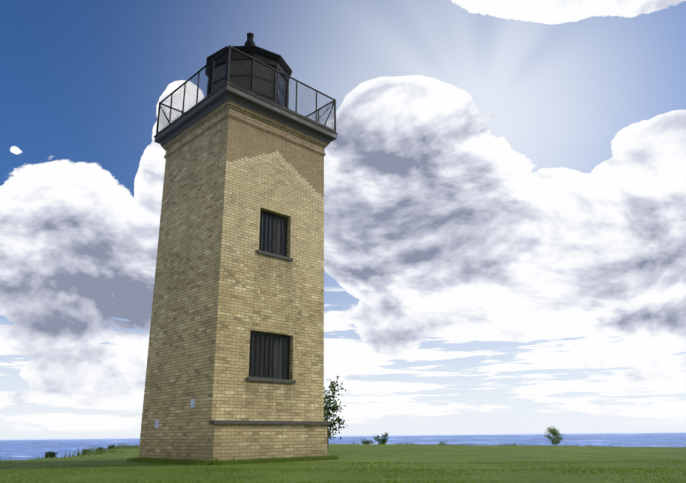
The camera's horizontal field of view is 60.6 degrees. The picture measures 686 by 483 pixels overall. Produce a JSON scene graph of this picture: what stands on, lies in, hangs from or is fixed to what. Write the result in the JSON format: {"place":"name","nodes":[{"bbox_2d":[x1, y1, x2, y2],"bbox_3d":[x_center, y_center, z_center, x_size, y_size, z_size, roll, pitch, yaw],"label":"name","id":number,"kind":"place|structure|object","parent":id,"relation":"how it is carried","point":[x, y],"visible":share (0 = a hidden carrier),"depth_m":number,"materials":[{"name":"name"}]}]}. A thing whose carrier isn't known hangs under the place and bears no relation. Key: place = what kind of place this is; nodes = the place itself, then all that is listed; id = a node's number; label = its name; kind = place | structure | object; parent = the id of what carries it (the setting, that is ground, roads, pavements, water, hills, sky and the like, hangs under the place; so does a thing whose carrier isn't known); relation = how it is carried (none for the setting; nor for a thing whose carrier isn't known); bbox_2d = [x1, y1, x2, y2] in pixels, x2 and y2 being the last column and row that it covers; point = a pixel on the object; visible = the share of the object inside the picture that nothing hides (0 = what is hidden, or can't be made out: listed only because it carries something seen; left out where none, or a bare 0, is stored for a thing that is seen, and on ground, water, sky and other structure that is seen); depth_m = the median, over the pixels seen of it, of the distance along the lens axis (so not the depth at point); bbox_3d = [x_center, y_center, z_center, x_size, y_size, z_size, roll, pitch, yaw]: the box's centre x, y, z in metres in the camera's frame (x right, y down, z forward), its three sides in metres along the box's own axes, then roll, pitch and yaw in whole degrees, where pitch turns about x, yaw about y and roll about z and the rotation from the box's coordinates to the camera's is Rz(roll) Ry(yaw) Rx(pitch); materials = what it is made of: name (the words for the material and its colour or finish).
{"place":"outdoors","nodes":[
{"label":"outdoors","id":0,"kind":"place"},
{"bbox_2d":[127,453,341,465],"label":"lawn grass","id":1,"kind":"structure","parent":0,"point":[193,461],"depth_m":12.88,"materials":[{"name":"green plant"}]},
{"bbox_2d":[0,444,685,482],"bbox_3d":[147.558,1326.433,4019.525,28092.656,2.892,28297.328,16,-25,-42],"label":"terrain","id":2,"kind":"structure","parent":0,"point":[392,453],"depth_m":12.27,"materials":[{"name":"green plant"}]},
{"bbox_2d":[44,451,57,457],"bbox_3d":[-10.267,7.535,20.581,0.444,0.390,0.479,16,-25,-42],"label":"bush","id":3,"kind":"object","parent":2,"relation":"on","point":[50,454],"visible":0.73,"depth_m":20.52,"materials":[{"name":"green plant"}]},
{"bbox_2d":[138,100,328,460],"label":"lighthouse tower","id":4,"kind":"structure","parent":2,"relation":"on","point":[223,288],"depth_m":14.36,"materials":[{"name":"brick"}]},
{"bbox_2d":[155,399,194,427],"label":"tower plaques","id":5,"kind":"object","parent":4,"relation":"attached to","point":[192,404],"visible":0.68,"depth_m":13.10,"materials":[{"name":"grey metal"}]},
{"bbox_2d":[154,82,337,146],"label":"gallery deck","id":6,"kind":"structure","parent":4,"relation":"on","point":[219,96],"depth_m":15.63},
{"bbox_2d":[156,45,335,133],"bbox_3d":[-2.829,-3.632,17.226,3.718,1.130,3.718,16,-25,-42],"label":"gallery railing","id":7,"kind":"object","parent":6,"relation":"on","point":[229,47],"visible":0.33,"depth_m":16.08,"materials":[{"name":"black metal"}]},
{"bbox_2d":[158,49,333,130],"bbox_3d":[-2.829,-3.651,17.232,3.676,1.030,3.676,16,-25,-42],"label":"wire mesh","id":8,"kind":"object","parent":7,"relation":"attached to","point":[178,115],"visible":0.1,"depth_m":16.00,"materials":[{"name":"grey metal"}]},
{"bbox_2d":[205,45,291,108],"bbox_3d":[-2.838,-4.496,17.511,2.610,2.950,2.624,16,-25,-42],"label":"lantern frame","id":9,"kind":"object","parent":6,"relation":"on","point":[273,59],"visible":0.23,"depth_m":16.71,"materials":[{"name":"black metal"}]},
{"bbox_2d":[210,60,286,106],"bbox_3d":[-2.836,-4.283,17.440,2.285,1.100,2.297,16,-25,-42],"label":"lantern glass","id":10,"kind":"object","parent":9,"relation":"in","point":[219,83],"depth_m":16.54,"materials":[{"name":"black glass"}]},
{"bbox_2d":[244,32,254,45],"bbox_3d":[-2.856,-6.130,18.049,0.340,0.570,0.335,16,-25,-42],"label":"roof finial","id":11,"kind":"object","parent":9,"relation":"on","point":[249,41],"visible":0.6,"depth_m":17.95,"materials":[{"name":"black metal"}]},
{"bbox_2d":[249,210,289,379],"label":"tower windows","id":12,"kind":"structure","parent":4,"relation":"in","point":[269,355],"depth_m":14.26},
{"bbox_2d":[209,250,330,424],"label":"stone sills","id":13,"kind":"structure","parent":4,"relation":"on","point":[271,380],"depth_m":13.63,"materials":[{"name":"grey stone"}]},
{"bbox_2d":[324,376,347,448],"bbox_3d":[-0.643,7.849,26.793,1.980,3.348,2.331,-7,-19,20],"label":"tree","id":14,"kind":"object","parent":2,"relation":"on","point":[327,408],"visible":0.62,"depth_m":26.70,"materials":[{"name":"green plant"}]},
{"bbox_2d":[0,441,677,464],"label":"tall shore grass","id":15,"kind":"structure","parent":2,"relation":"on","point":[98,451],"depth_m":25.68,"materials":[{"name":"green plant"}]},
{"bbox_2d":[0,459,685,482],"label":"grass blades","id":16,"kind":"object","parent":2,"relation":"on","point":[361,470],"visible":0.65,"depth_m":8.93,"materials":[{"name":"green plant"}]},
{"bbox_2d":[360,438,373,443],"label":"bush","id":17,"kind":"object","parent":2,"relation":"on","point":[367,442],"visible":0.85,"depth_m":41.33,"materials":[{"name":"green plant"}]},
{"bbox_2d":[372,432,388,443],"bbox_3d":[2.636,13.585,40.144,1.108,1.098,1.214,-7,-19,18],"label":"bush","id":18,"kind":"object","parent":2,"relation":"on","point":[382,441],"visible":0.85,"depth_m":39.95,"materials":[{"name":"green plant"}]},
{"bbox_2d":[544,427,567,445],"bbox_3d":[10.291,9.538,28.613,1.098,1.055,0.998,16,-25,-42],"label":"bush","id":19,"kind":"object","parent":2,"relation":"on","point":[555,433],"visible":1,"depth_m":28.50,"materials":[{"name":"green plant"}]},
{"bbox_2d":[0,432,685,460],"bbox_3d":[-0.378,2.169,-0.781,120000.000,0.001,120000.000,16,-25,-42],"label":"lake water","id":20,"kind":"structure","parent":0,"point":[20,449],"depth_m":225.26,"materials":[{"name":"blue liquid"}]},
{"bbox_2d":[0,0,685,438],"label":"sky","id":21,"kind":"structure","parent":0,"point":[505,180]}
]}

